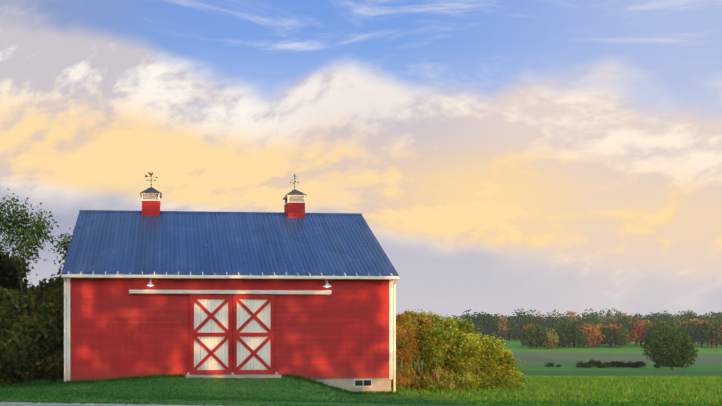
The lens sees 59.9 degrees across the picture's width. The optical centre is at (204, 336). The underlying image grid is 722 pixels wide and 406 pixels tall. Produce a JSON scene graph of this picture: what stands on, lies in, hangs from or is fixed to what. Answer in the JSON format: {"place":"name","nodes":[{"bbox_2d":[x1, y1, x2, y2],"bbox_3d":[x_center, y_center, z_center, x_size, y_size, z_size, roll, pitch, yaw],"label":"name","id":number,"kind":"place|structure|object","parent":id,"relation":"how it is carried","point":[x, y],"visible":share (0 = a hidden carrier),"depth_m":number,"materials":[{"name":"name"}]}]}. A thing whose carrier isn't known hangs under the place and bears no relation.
{"place":"outdoors","nodes":[
{"label":"outdoors","id":0,"kind":"place"},
{"bbox_2d":[0,402,223,405],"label":"gravel road","id":1,"kind":"structure","parent":0,"point":[38,404],"depth_m":17.67,"materials":[{"name":"grey gravel"}]},
{"bbox_2d":[0,335,721,405],"bbox_3d":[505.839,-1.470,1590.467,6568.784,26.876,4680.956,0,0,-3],"label":"terrain","id":2,"kind":"structure","parent":0,"point":[708,360],"depth_m":34.35,"materials":[{"name":"green plant"}]},
{"bbox_2d":[0,244,40,292],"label":"tree","id":3,"kind":"object","parent":2,"relation":"on","point":[8,272],"visible":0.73,"depth_m":39.01,"materials":[{"name":"green plant"}]},
{"bbox_2d":[0,285,63,384],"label":"hedge","id":4,"kind":"object","parent":2,"relation":"on","point":[31,339],"visible":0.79,"depth_m":31.80,"materials":[{"name":"green plant"}]},
{"bbox_2d":[2,268,65,302],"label":"bush","id":5,"kind":"object","parent":2,"relation":"on","point":[38,291],"visible":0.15,"depth_m":39.96,"materials":[{"name":"green plant"}]},
{"bbox_2d":[0,189,78,303],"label":"tree","id":6,"kind":"object","parent":2,"relation":"on","point":[26,230],"visible":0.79,"depth_m":34.10,"materials":[{"name":"green plant"}]},
{"bbox_2d":[70,274,388,378],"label":"barn walls","id":7,"kind":"structure","parent":2,"relation":"on","point":[118,329],"depth_m":31.03,"materials":[{"name":"red wood"}]},
{"bbox_2d":[63,278,396,392],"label":"white trim","id":8,"kind":"structure","parent":7,"relation":"attached to","point":[392,330],"depth_m":30.98,"materials":[{"name":"white wood"}]},
{"bbox_2d":[61,210,399,279],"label":"barn roof","id":9,"kind":"structure","parent":7,"relation":"on","point":[198,245],"depth_m":33.23,"materials":[{"name":"blue metal"}]},
{"bbox_2d":[140,172,161,215],"bbox_3d":[-3.290,-8.612,36.713,1.300,3.062,1.300,0,0,-3],"label":"cupola","id":10,"kind":"object","parent":9,"relation":"on","point":[150,200],"visible":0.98,"depth_m":36.19,"materials":[{"name":"red paint"}]},
{"bbox_2d":[283,174,306,217],"bbox_3d":[5.615,-8.612,37.234,1.300,3.062,1.300,0,0,-3],"label":"cupola","id":11,"kind":"object","parent":9,"relation":"on","point":[294,203],"visible":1,"depth_m":36.71,"materials":[{"name":"red paint"}]},
{"bbox_2d":[190,294,274,373],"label":"barn doors","id":12,"kind":"structure","parent":7,"relation":"attached to","point":[211,334],"depth_m":31.01,"materials":[{"name":"white wood"}]},
{"bbox_2d":[70,374,390,393],"bbox_3d":[1.125,3.014,36.581,16.940,2.025,12.420,0,0,-3],"label":"foundation","id":13,"kind":"object","parent":2,"relation":"on","point":[367,384],"visible":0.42,"depth_m":31.51,"materials":[{"name":"beige concrete"}]},
{"bbox_2d":[0,373,721,405],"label":"grass tufts","id":14,"kind":"object","parent":2,"relation":"on","point":[522,395],"visible":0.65,"depth_m":29.63,"materials":[{"name":"green plant"}]},
{"bbox_2d":[391,309,421,388],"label":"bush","id":15,"kind":"object","parent":2,"relation":"on","point":[414,314],"visible":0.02,"depth_m":36.15,"materials":[{"name":"brown plant"}]},
{"bbox_2d":[391,311,422,388],"bbox_3d":[11.145,0.855,34.380,3.552,4.708,3.093,0,0,23],"label":"bush","id":16,"kind":"object","parent":2,"relation":"on","point":[403,327],"visible":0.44,"depth_m":34.12,"materials":[{"name":"orange plant"}]},
{"bbox_2d":[397,310,442,388],"bbox_3d":[12.598,1.051,35.391,2.795,5.237,3.406,0,0,35],"label":"bush","id":17,"kind":"object","parent":2,"relation":"on","point":[422,320],"visible":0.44,"depth_m":34.73,"materials":[{"name":"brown plant"}]},
{"bbox_2d":[407,357,441,376],"bbox_3d":[13.950,1.126,39.416,4.705,4.894,4.612,0,0,-3],"label":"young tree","id":18,"kind":"object","parent":2,"relation":"on","point":[421,368],"depth_m":38.85,"materials":[{"name":"green plant"}]},
{"bbox_2d":[412,309,453,385],"bbox_3d":[13.650,1.006,36.532,3.352,5.249,3.958,0,0,-3],"label":"bush","id":19,"kind":"object","parent":2,"relation":"on","point":[420,313],"depth_m":36.57,"materials":[{"name":"green plant"}]},
{"bbox_2d":[411,325,462,390],"bbox_3d":[13.242,1.398,34.265,2.644,4.116,3.024,0,0,-43],"label":"bush","id":20,"kind":"object","parent":2,"relation":"on","point":[436,342],"visible":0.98,"depth_m":33.89,"materials":[{"name":"green plant"}]},
{"bbox_2d":[422,316,464,371],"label":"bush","id":21,"kind":"object","parent":2,"relation":"on","point":[453,327],"visible":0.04,"depth_m":36.74,"materials":[{"name":"green plant"}]},
{"bbox_2d":[426,314,479,378],"bbox_3d":[14.527,1.024,35.831,3.412,4.927,2.525,0,0,-27],"label":"bush","id":22,"kind":"object","parent":2,"relation":"on","point":[446,324],"visible":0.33,"depth_m":35.45,"materials":[{"name":"green plant"}]},
{"bbox_2d":[439,330,486,390],"bbox_3d":[14.864,1.578,34.732,3.074,3.836,3.258,0,0,-3],"label":"bush","id":23,"kind":"object","parent":2,"relation":"on","point":[465,353],"visible":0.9,"depth_m":34.05,"materials":[{"name":"green plant"}]},
{"bbox_2d":[447,330,506,388],"bbox_3d":[15.650,1.504,35.990,4.183,4.024,3.458,0,0,-3],"label":"bush","id":24,"kind":"object","parent":2,"relation":"on","point":[490,346],"visible":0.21,"depth_m":35.22,"materials":[{"name":"green plant"}]},
{"bbox_2d":[468,335,509,387],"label":"bush","id":25,"kind":"object","parent":2,"relation":"on","point":[492,378],"visible":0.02,"depth_m":36.01,"materials":[{"name":"green plant"}]},
{"bbox_2d":[466,346,527,389],"bbox_3d":[17.238,1.998,36.327,4.440,3.230,3.690,0,0,-3],"label":"bush","id":26,"kind":"object","parent":2,"relation":"on","point":[505,352],"visible":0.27,"depth_m":35.70,"materials":[{"name":"green plant"}]},
{"bbox_2d":[475,354,525,385],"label":"bush","id":27,"kind":"object","parent":2,"relation":"on","point":[509,364],"visible":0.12,"depth_m":36.40,"materials":[{"name":"green plant"}]},
{"bbox_2d":[489,368,529,388],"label":"bush","id":28,"kind":"object","parent":2,"relation":"on","point":[519,374],"visible":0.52,"depth_m":36.33,"materials":[{"name":"green plant"}]},
{"bbox_2d":[439,308,721,369],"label":"distant woods","id":29,"kind":"object","parent":2,"relation":"on","point":[668,339],"visible":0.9,"depth_m":392.41,"materials":[{"name":"green plant"}]},
{"bbox_2d":[0,0,721,318],"label":"sky","id":30,"kind":"structure","parent":0,"point":[504,157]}
]}

